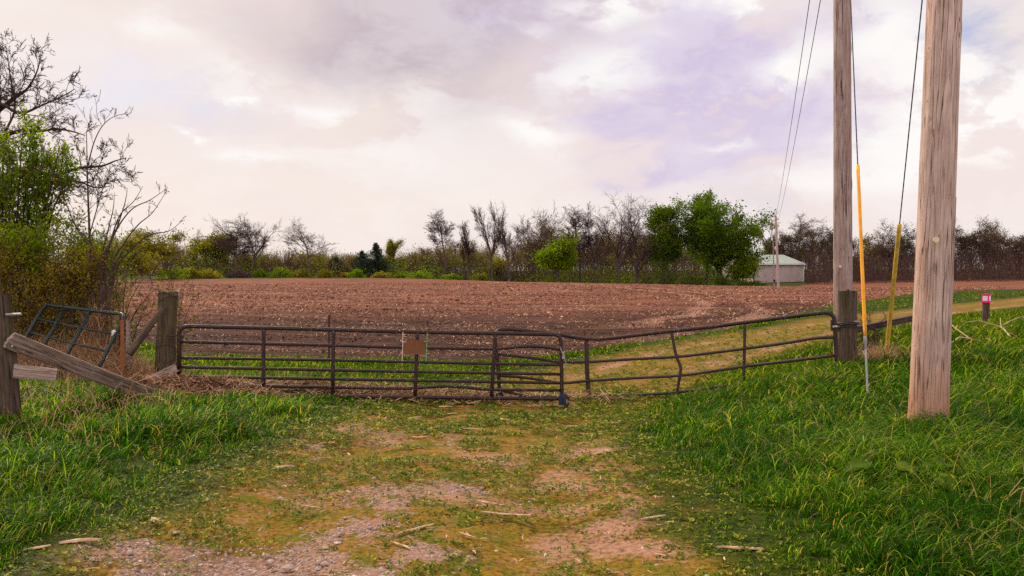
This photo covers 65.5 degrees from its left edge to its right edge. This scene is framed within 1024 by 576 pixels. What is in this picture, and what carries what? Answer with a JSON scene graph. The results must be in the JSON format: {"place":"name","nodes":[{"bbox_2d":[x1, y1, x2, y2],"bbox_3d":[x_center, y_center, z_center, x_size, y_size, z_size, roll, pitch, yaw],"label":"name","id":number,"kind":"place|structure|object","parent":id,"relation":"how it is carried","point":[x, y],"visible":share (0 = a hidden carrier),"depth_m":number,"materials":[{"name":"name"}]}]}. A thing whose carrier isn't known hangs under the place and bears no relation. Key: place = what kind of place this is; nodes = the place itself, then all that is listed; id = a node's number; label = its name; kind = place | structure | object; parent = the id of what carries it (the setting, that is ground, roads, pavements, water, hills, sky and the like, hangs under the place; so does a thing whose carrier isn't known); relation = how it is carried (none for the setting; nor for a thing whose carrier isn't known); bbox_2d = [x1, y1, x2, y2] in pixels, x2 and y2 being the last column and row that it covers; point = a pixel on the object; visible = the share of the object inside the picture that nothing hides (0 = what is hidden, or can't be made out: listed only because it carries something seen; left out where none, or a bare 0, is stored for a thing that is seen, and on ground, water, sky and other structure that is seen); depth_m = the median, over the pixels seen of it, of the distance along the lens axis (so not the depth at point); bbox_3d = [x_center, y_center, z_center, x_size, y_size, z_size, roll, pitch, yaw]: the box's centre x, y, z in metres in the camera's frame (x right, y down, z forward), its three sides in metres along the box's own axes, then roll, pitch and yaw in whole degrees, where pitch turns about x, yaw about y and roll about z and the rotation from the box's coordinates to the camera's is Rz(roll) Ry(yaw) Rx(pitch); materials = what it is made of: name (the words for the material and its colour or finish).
{"place":"outdoors","nodes":[
{"label":"outdoors","id":0,"kind":"place"},
{"bbox_2d":[0,270,1023,575],"bbox_3d":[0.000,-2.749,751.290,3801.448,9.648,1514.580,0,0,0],"label":"ground","id":1,"kind":"structure","parent":0,"point":[666,496],"depth_m":6.56,"materials":[{"name":"plant"}]},
{"bbox_2d":[0,102,85,308],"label":"leafy shrub","id":2,"kind":"object","parent":1,"relation":"on","point":[39,194],"visible":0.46,"depth_m":16.27,"materials":[{"name":"green plant"}]},
{"bbox_2d":[0,220,119,351],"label":"budding shrub","id":3,"kind":"object","parent":1,"relation":"on","point":[39,288],"visible":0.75,"depth_m":14.80,"materials":[{"name":"plant"}]},
{"bbox_2d":[0,207,140,349],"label":"budding shrub","id":4,"kind":"object","parent":1,"relation":"on","point":[7,237],"visible":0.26,"depth_m":15.25,"materials":[{"name":"green plant"}]},
{"bbox_2d":[0,28,141,216],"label":"bare tree","id":5,"kind":"object","parent":1,"relation":"on","point":[14,96],"visible":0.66,"depth_m":18.52,"materials":[{"name":"brown plant"}]},
{"bbox_2d":[0,294,155,417],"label":"board fence","id":6,"kind":"object","parent":1,"relation":"on","point":[12,345],"visible":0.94,"depth_m":9.03,"materials":[{"name":"wood"}]},
{"bbox_2d":[59,538,100,543],"bbox_3d":[-2.936,1.716,5.425,0.253,0.019,0.074,0,2,-15],"label":"stalk piece","id":7,"kind":"object","parent":1,"relation":"on","point":[78,540],"visible":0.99,"depth_m":5.42,"materials":[{"name":"plant"}]},
{"bbox_2d":[32,89,133,338],"bbox_3d":[-7.897,-0.898,14.929,1.817,5.372,1.121,0,0,0],"label":"sapling","id":8,"kind":"object","parent":1,"relation":"on","point":[88,207],"visible":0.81,"depth_m":14.98,"materials":[{"name":"brown plant"}]},
{"bbox_2d":[16,298,211,384],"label":"dead grass","id":9,"kind":"structure","parent":1,"relation":"on","point":[111,363],"depth_m":13.53,"materials":[{"name":"plant"}]},
{"bbox_2d":[24,303,125,367],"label":"scrap gate","id":10,"kind":"structure","parent":9,"relation":"on","point":[113,333],"depth_m":13.64,"materials":[{"name":"metal"}]},
{"bbox_2d":[120,320,123,375],"bbox_3d":[-6.215,0.993,12.725,0.058,0.960,0.061,0,0,0],"label":"stake","id":11,"kind":"object","parent":9,"relation":"on","point":[121,345],"visible":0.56,"depth_m":12.69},
{"bbox_2d":[126,320,130,374],"bbox_3d":[-6.237,1.025,12.948,0.074,1.023,0.076,0,0,0],"label":"stake","id":12,"kind":"object","parent":9,"relation":"on","point":[128,333],"visible":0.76,"depth_m":12.92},
{"bbox_2d":[0,373,257,454],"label":"dead grass","id":13,"kind":"structure","parent":1,"relation":"on","point":[95,402],"depth_m":9.68,"materials":[{"name":"plant"}]},
{"bbox_2d":[98,255,161,359],"bbox_3d":[-6.838,0.550,14.184,1.269,2.353,1.106,0,0,-15],"label":"budding shrub","id":14,"kind":"object","parent":1,"relation":"on","point":[127,308],"visible":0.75,"depth_m":14.19,"materials":[{"name":"brown plant"}]},
{"bbox_2d":[82,180,185,342],"bbox_3d":[-6.945,-0.137,14.495,2.035,3.677,0.755,0,0,19],"label":"bare shrub","id":15,"kind":"object","parent":1,"relation":"on","point":[103,296],"visible":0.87,"depth_m":14.67,"materials":[{"name":"plant"}]},
{"bbox_2d":[114,226,193,278],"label":"leafy tree","id":16,"kind":"object","parent":1,"relation":"on","point":[158,246],"visible":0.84,"depth_m":116.79,"materials":[{"name":"green plant"}]},
{"bbox_2d":[143,364,179,380],"bbox_3d":[-5.668,1.413,12.747,0.679,0.135,0.056,-27,-10,-27],"label":"propped board","id":17,"kind":"object","parent":1,"relation":"on","point":[172,368],"visible":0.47,"depth_m":12.80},
{"bbox_2d":[154,290,178,372],"bbox_3d":[-5.691,0.957,13.205,0.660,1.857,0.344,0,0,35],"label":"gate post","id":18,"kind":"object","parent":1,"relation":"on","point":[165,346],"visible":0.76,"depth_m":13.11,"materials":[{"name":"wood"}]},
{"bbox_2d":[126,307,166,355],"bbox_3d":[-5.879,0.694,12.794,0.137,0.777,0.625,0,0,45],"label":"brace pole","id":19,"kind":"object","parent":18,"relation":"attached to","point":[139,339],"visible":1,"depth_m":12.75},
{"bbox_2d":[155,265,192,278],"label":"bush","id":20,"kind":"object","parent":1,"relation":"on","point":[170,273],"visible":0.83,"depth_m":116.58,"materials":[{"name":"green plant"}]},
{"bbox_2d":[0,374,351,572],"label":"grass","id":21,"kind":"structure","parent":1,"relation":"on","point":[222,417],"depth_m":8.09,"materials":[{"name":"plant"}]},
{"bbox_2d":[156,260,201,373],"bbox_3d":[-5.825,0.611,14.016,0.701,2.356,0.689,0,0,0],"label":"sapling","id":22,"kind":"object","parent":1,"relation":"on","point":[181,310],"visible":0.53,"depth_m":13.99,"materials":[{"name":"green plant"}]},
{"bbox_2d":[179,267,200,278],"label":"bush","id":23,"kind":"object","parent":1,"relation":"on","point":[192,273],"visible":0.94,"depth_m":118.49,"materials":[{"name":"green plant"}]},
{"bbox_2d":[199,268,222,278],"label":"bush","id":24,"kind":"object","parent":1,"relation":"on","point":[210,274],"visible":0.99,"depth_m":118.49,"materials":[{"name":"green plant"}]},
{"bbox_2d":[184,229,240,269],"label":"leafy tree","id":25,"kind":"object","parent":1,"relation":"on","point":[204,246],"visible":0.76,"depth_m":133.18,"materials":[{"name":"green plant"}]},
{"bbox_2d":[207,217,258,270],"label":"bare tree","id":26,"kind":"object","parent":1,"relation":"on","point":[232,240],"visible":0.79,"depth_m":129.69,"materials":[{"name":"brown plant"}]},
{"bbox_2d":[204,212,261,271],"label":"bare tree","id":27,"kind":"object","parent":1,"relation":"on","point":[238,250],"visible":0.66,"depth_m":130.60,"materials":[{"name":"brown plant"}]},
{"bbox_2d":[223,268,253,277],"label":"brush pile","id":28,"kind":"object","parent":1,"relation":"on","point":[238,273],"visible":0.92,"depth_m":120.81,"materials":[{"name":"brown plant"}]},
{"bbox_2d":[252,269,267,276],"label":"bush","id":29,"kind":"object","parent":1,"relation":"on","point":[257,273],"visible":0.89,"depth_m":124.48,"materials":[{"name":"green plant"}]},
{"bbox_2d":[234,213,288,273],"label":"bare tree","id":30,"kind":"object","parent":1,"relation":"on","point":[263,241],"visible":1,"depth_m":129.34,"materials":[{"name":"brown plant"}]},
{"bbox_2d":[267,267,293,276],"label":"bush","id":31,"kind":"object","parent":1,"relation":"on","point":[280,273],"visible":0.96,"depth_m":123.52,"materials":[{"name":"green plant"}]},
{"bbox_2d":[291,269,311,276],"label":"bush","id":32,"kind":"object","parent":1,"relation":"on","point":[300,273],"visible":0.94,"depth_m":123.46,"materials":[{"name":"green plant"}]},
{"bbox_2d":[277,218,339,276],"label":"bare tree","id":33,"kind":"object","parent":1,"relation":"on","point":[301,238],"visible":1,"depth_m":126.20,"materials":[{"name":"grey plant"}]},
{"bbox_2d":[316,269,333,277],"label":"bush","id":34,"kind":"object","parent":1,"relation":"on","point":[323,273],"visible":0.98,"depth_m":123.60,"materials":[{"name":"green plant"}]},
{"bbox_2d":[323,256,349,276],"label":"cedar tree","id":35,"kind":"object","parent":1,"relation":"on","point":[334,263],"visible":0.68,"depth_m":135.61,"materials":[{"name":"green plant"}]},
{"bbox_2d":[345,269,364,277],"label":"bush","id":36,"kind":"object","parent":1,"relation":"on","point":[355,273],"visible":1,"depth_m":123.40,"materials":[{"name":"green plant"}]},
{"bbox_2d":[346,249,372,276],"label":"cedar tree","id":37,"kind":"object","parent":1,"relation":"on","point":[358,259],"visible":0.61,"depth_m":130.51,"materials":[{"name":"green plant"}]},
{"bbox_2d":[39,335,689,409],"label":"grass","id":38,"kind":"structure","parent":1,"relation":"on","point":[308,364],"depth_m":17.88,"materials":[{"name":"plant"}]},
{"bbox_2d":[358,242,394,276],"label":"cedar tree","id":39,"kind":"object","parent":1,"relation":"on","point":[375,258],"visible":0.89,"depth_m":128.49,"materials":[{"name":"green plant"}]},
{"bbox_2d":[370,270,392,277],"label":"bush","id":40,"kind":"object","parent":1,"relation":"on","point":[381,275],"visible":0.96,"depth_m":122.43,"materials":[{"name":"green plant"}]},
{"bbox_2d":[382,237,407,276],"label":"leafy tree","id":41,"kind":"object","parent":1,"relation":"on","point":[391,243],"visible":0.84,"depth_m":137.35,"materials":[{"name":"green plant"}]},
{"bbox_2d":[404,270,431,278],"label":"bush","id":42,"kind":"object","parent":1,"relation":"on","point":[420,275],"visible":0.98,"depth_m":122.28,"materials":[{"name":"green plant"}]},
{"bbox_2d":[418,209,461,277],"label":"bare tree","id":43,"kind":"object","parent":1,"relation":"on","point":[436,229],"visible":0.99,"depth_m":128.40,"materials":[{"name":"grey plant"}]},
{"bbox_2d":[441,272,463,279],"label":"bush","id":44,"kind":"object","parent":1,"relation":"on","point":[451,276],"visible":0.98,"depth_m":123.31,"materials":[{"name":"green plant"}]},
{"bbox_2d":[456,220,475,279],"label":"bare tree","id":45,"kind":"object","parent":1,"relation":"on","point":[468,251],"visible":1,"depth_m":130.18,"materials":[{"name":"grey plant"}]},
{"bbox_2d":[471,272,489,280],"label":"bush","id":46,"kind":"object","parent":1,"relation":"on","point":[482,277],"visible":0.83,"depth_m":124.37,"materials":[{"name":"green plant"}]},
{"bbox_2d":[79,251,889,284],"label":"undergrowth","id":47,"kind":"object","parent":1,"relation":"on","point":[567,278],"visible":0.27,"depth_m":127.89,"materials":[{"name":"green plant"}]},
{"bbox_2d":[470,201,507,280],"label":"bare tree","id":48,"kind":"object","parent":1,"relation":"on","point":[494,239],"visible":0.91,"depth_m":126.86,"materials":[{"name":"grey plant"}]},
{"bbox_2d":[480,249,521,280],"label":"leafy tree","id":49,"kind":"object","parent":1,"relation":"on","point":[496,262],"visible":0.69,"depth_m":137.30,"materials":[{"name":"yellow plant"}]},
{"bbox_2d":[489,200,523,281],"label":"bare tree","id":50,"kind":"object","parent":1,"relation":"on","point":[503,242],"visible":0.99,"depth_m":125.53,"materials":[{"name":"grey plant"}]},
{"bbox_2d":[511,199,567,281],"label":"bare tree","id":51,"kind":"object","parent":1,"relation":"on","point":[540,237],"visible":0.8,"depth_m":127.40,"materials":[{"name":"grey plant"}]},
{"bbox_2d":[71,228,1023,284],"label":"woodland","id":52,"kind":"object","parent":1,"relation":"on","point":[996,267],"visible":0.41,"depth_m":141.50,"materials":[{"name":"plant"}]},
{"bbox_2d":[521,210,575,281],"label":"bare tree","id":53,"kind":"object","parent":1,"relation":"on","point":[550,237],"visible":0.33,"depth_m":133.35,"materials":[{"name":"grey plant"}]},
{"bbox_2d":[524,226,583,281],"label":"leafy tree","id":54,"kind":"object","parent":1,"relation":"on","point":[560,254],"visible":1,"depth_m":122.55,"materials":[{"name":"green plant"}]},
{"bbox_2d":[553,204,601,282],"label":"bare tree","id":55,"kind":"object","parent":1,"relation":"on","point":[574,224],"visible":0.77,"depth_m":126.08,"materials":[{"name":"grey plant"}]},
{"bbox_2d":[558,201,615,282],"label":"bare tree","id":56,"kind":"object","parent":1,"relation":"on","point":[595,251],"visible":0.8,"depth_m":126.51,"materials":[{"name":"grey plant"}]},
{"bbox_2d":[584,190,651,282],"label":"bare tree","id":57,"kind":"object","parent":1,"relation":"on","point":[621,240],"visible":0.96,"depth_m":124.01,"materials":[{"name":"grey plant"}]},
{"bbox_2d":[611,199,663,283],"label":"bare tree","id":58,"kind":"object","parent":1,"relation":"on","point":[643,245],"visible":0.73,"depth_m":126.56,"materials":[{"name":"grey plant"}]},
{"bbox_2d":[649,257,678,284],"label":"bush","id":59,"kind":"object","parent":1,"relation":"on","point":[664,280],"visible":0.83,"depth_m":120.72,"materials":[{"name":"green plant"}]},
{"bbox_2d":[638,198,694,276],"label":"leafy tree","id":60,"kind":"object","parent":1,"relation":"on","point":[667,238],"visible":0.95,"depth_m":124.10,"materials":[{"name":"green plant"}]},
{"bbox_2d":[677,271,711,284],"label":"bush","id":61,"kind":"object","parent":1,"relation":"on","point":[692,280],"visible":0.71,"depth_m":119.45,"materials":[{"name":"green plant"}]},
{"bbox_2d":[682,187,730,284],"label":"leafy tree","id":62,"kind":"object","parent":1,"relation":"on","point":[710,199],"visible":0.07,"depth_m":127.59,"materials":[{"name":"green plant"}]},
{"bbox_2d":[705,274,733,285],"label":"bush","id":63,"kind":"object","parent":1,"relation":"on","point":[720,281],"visible":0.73,"depth_m":120.59,"materials":[{"name":"green plant"}]},
{"bbox_2d":[669,193,776,276],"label":"leafy tree","id":64,"kind":"object","parent":1,"relation":"on","point":[719,248],"visible":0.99,"depth_m":120.90,"materials":[{"name":"green plant"}]},
{"bbox_2d":[717,546,763,549],"bbox_3d":[1.511,1.718,5.282,0.299,0.014,0.044,-1,1,12],"label":"stalk piece","id":65,"kind":"object","parent":1,"relation":"on","point":[740,547],"visible":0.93,"depth_m":5.27,"materials":[{"name":"plant"}]},
{"bbox_2d":[725,249,767,283],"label":"leafy tree","id":66,"kind":"object","parent":1,"relation":"on","point":[745,267],"visible":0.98,"depth_m":119.91,"materials":[{"name":"green plant"}]},
{"bbox_2d":[734,280,766,285],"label":"bush","id":67,"kind":"object","parent":1,"relation":"on","point":[749,283],"visible":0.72,"depth_m":118.10,"materials":[{"name":"green plant"}]},
{"bbox_2d":[722,255,805,282],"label":"barn","id":68,"kind":"structure","parent":1,"relation":"on","point":[790,270],"depth_m":150.00,"materials":[{"name":"metal"}]},
{"bbox_2d":[757,218,785,254],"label":"bare tree","id":69,"kind":"object","parent":1,"relation":"on","point":[766,244],"visible":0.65,"depth_m":171.86,"materials":[{"name":"grey plant"}]},
{"bbox_2d":[547,290,1023,359],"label":"grass","id":70,"kind":"structure","parent":1,"relation":"on","point":[968,295],"depth_m":31.55,"materials":[{"name":"plant"}]},
{"bbox_2d":[769,213,827,259],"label":"bare tree","id":71,"kind":"object","parent":1,"relation":"on","point":[800,234],"visible":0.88,"depth_m":168.14,"materials":[{"name":"brown plant"}]},
{"bbox_2d":[633,341,1023,575],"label":"grass","id":72,"kind":"structure","parent":1,"relation":"on","point":[808,442],"depth_m":6.95,"materials":[{"name":"plant"}]},
{"bbox_2d":[804,226,864,263],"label":"bare tree","id":73,"kind":"object","parent":1,"relation":"on","point":[829,235],"visible":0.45,"depth_m":160.30,"materials":[{"name":"brown plant"}]},
{"bbox_2d":[830,0,859,364],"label":"utility pole","id":74,"kind":"object","parent":1,"relation":"on","point":[844,303],"visible":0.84,"depth_m":13.77,"materials":[{"name":"wood"}]},
{"bbox_2d":[494,311,839,400],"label":"tube gate","id":75,"kind":"structure","parent":74,"relation":"attached to","point":[743,366],"depth_m":14.67,"materials":[{"name":"metal"}]},
{"bbox_2d":[778,0,820,219],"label":"power line","id":76,"kind":"object","parent":74,"relation":"attached to","point":[804,89],"visible":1,"depth_m":27.61,"materials":[{"name":"metal"}]},
{"bbox_2d":[850,0,868,392],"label":"guy wire","id":77,"kind":"object","parent":74,"relation":"attached to","point":[861,259],"visible":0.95,"depth_m":11.60,"materials":[{"name":"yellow metal"}]},
{"bbox_2d":[854,233,879,271],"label":"leafy tree","id":78,"kind":"object","parent":1,"relation":"on","point":[868,239],"visible":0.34,"depth_m":158.32,"materials":[{"name":"green plant"}]},
{"bbox_2d":[835,457,923,483],"bbox_3d":[2.992,1.512,6.440,0.703,0.274,0.424,0,0,17],"label":"burdock plant","id":79,"kind":"object","parent":1,"relation":"on","point":[855,463],"visible":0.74,"depth_m":6.42,"materials":[{"name":"green plant"}]},
{"bbox_2d":[857,303,908,352],"bbox_3d":[6.819,0.900,14.979,1.184,1.239,0.731,0,0,-19],"label":"dead weed","id":80,"kind":"object","parent":1,"relation":"on","point":[874,338],"visible":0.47,"depth_m":14.84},
{"bbox_2d":[857,315,912,332],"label":"steel beam","id":81,"kind":"structure","parent":1,"relation":"on","point":[895,321],"depth_m":14.97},
{"bbox_2d":[864,216,916,277],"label":"bare tree","id":82,"kind":"object","parent":1,"relation":"on","point":[909,243],"visible":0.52,"depth_m":154.18,"materials":[{"name":"brown plant"}]},
{"bbox_2d":[885,0,922,352],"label":"guy wire","id":83,"kind":"object","parent":1,"relation":"on","point":[894,276],"visible":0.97,"depth_m":12.83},
{"bbox_2d":[898,459,959,502],"bbox_3d":[3.243,1.495,6.202,0.455,0.265,0.671,0,0,28],"label":"burdock plant","id":84,"kind":"object","parent":1,"relation":"on","point":[941,464],"visible":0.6,"depth_m":6.25,"materials":[{"name":"green plant"}]},
{"bbox_2d":[851,396,1023,448],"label":"grass","id":85,"kind":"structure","parent":1,"relation":"on","point":[953,414],"depth_m":8.03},
{"bbox_2d":[907,0,962,424],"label":"utility pole","id":86,"kind":"object","parent":85,"relation":"on","point":[929,383],"visible":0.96,"depth_m":8.35,"materials":[{"name":"wood"}]},
{"bbox_2d":[955,219,1017,272],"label":"bare tree","id":87,"kind":"object","parent":1,"relation":"on","point":[959,239],"visible":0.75,"depth_m":150.97,"materials":[{"name":"brown plant"}]},
{"bbox_2d":[981,293,991,321],"bbox_3d":[11.903,0.665,20.001,0.192,1.074,0.193,0,0,-42],"label":"marker post","id":88,"kind":"object","parent":1,"relation":"on","point":[986,302],"visible":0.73,"depth_m":19.93,"materials":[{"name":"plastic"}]},
{"bbox_2d":[952,316,1022,342],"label":"dead branch","id":89,"kind":"object","parent":1,"relation":"on","point":[967,337],"visible":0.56,"depth_m":15.22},
{"bbox_2d":[975,214,1023,276],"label":"bare tree","id":90,"kind":"object","parent":1,"relation":"on","point":[998,233],"visible":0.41,"depth_m":154.90,"materials":[{"name":"brown plant"}]},
{"bbox_2d":[1011,233,1023,253],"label":"bare tree","id":91,"kind":"object","parent":1,"relation":"on","point":[1021,242],"visible":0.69,"depth_m":151.58,"materials":[{"name":"brown plant"}]},
{"bbox_2d":[0,0,1023,270],"label":"sky","id":92,"kind":"structure","parent":0,"point":[354,121],"materials":[{"name":"white"}]},
{"bbox_2d":[51,297,1023,575],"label":"driveway","id":93,"kind":"structure","parent":0,"point":[487,539],"depth_m":6.59,"materials":[{"name":"soil"}]},
{"bbox_2d":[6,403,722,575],"bbox_3d":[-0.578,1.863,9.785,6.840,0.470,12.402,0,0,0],"label":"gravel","id":94,"kind":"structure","parent":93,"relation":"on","point":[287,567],"depth_m":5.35,"materials":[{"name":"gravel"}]},
{"bbox_2d":[166,324,568,407],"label":"tube gate","id":95,"kind":"structure","parent":93,"relation":"on","point":[561,398],"depth_m":13.55,"materials":[{"name":"metal"}]},
{"bbox_2d":[401,332,427,361],"bbox_3d":[-1.661,1.000,13.579,0.479,0.509,0.031,0,0,0],"label":"sign plate","id":96,"kind":"object","parent":95,"relation":"attached to","point":[415,346],"visible":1,"depth_m":13.58,"materials":[{"name":"metal"}]},
{"bbox_2d":[89,370,686,407],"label":"stalk litter","id":97,"kind":"object","parent":93,"relation":"on","point":[207,382],"visible":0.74,"depth_m":13.38,"materials":[{"name":"plant"}]},
{"bbox_2d":[45,340,802,575],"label":"straw bits","id":98,"kind":"object","parent":93,"relation":"on","point":[429,493],"visible":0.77,"depth_m":6.38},
{"bbox_2d":[0,321,901,575],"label":"clover","id":99,"kind":"object","parent":93,"relation":"on","point":[595,422],"visible":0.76,"depth_m":7.68,"materials":[{"name":"plant"}]},
{"bbox_2d":[53,278,1023,359],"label":"field","id":100,"kind":"structure","parent":0,"point":[517,322],"depth_m":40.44,"materials":[{"name":"soil"}]},
{"bbox_2d":[113,230,168,281],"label":"leafy tree","id":101,"kind":"object","parent":100,"relation":"on","point":[145,261],"visible":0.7,"depth_m":103.72,"materials":[{"name":"green plant"}]},
{"bbox_2d":[111,282,1005,358],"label":"crop residue","id":102,"kind":"object","parent":100,"relation":"on","point":[772,312],"visible":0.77,"depth_m":43.40,"materials":[{"name":"plant"}]},
{"bbox_2d":[775,214,779,287],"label":"utility pole","id":103,"kind":"object","parent":100,"relation":"on","point":[777,260],"visible":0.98,"depth_m":87.90,"materials":[{"name":"grey wood"}]},
{"bbox_2d":[776,0,809,212],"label":"power line","id":104,"kind":"object","parent":103,"relation":"attached to","point":[796,87],"visible":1,"depth_m":28.01,"materials":[{"name":"metal"}]},
{"bbox_2d":[582,307,1023,417],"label":"grass","id":105,"kind":"structure","parent":0,"point":[983,331],"depth_m":14.55,"materials":[{"name":"plant"}]},
{"bbox_2d":[856,337,910,362],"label":"dead grass","id":106,"kind":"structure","parent":0,"point":[874,354],"depth_m":13.62,"materials":[{"name":"plant"}]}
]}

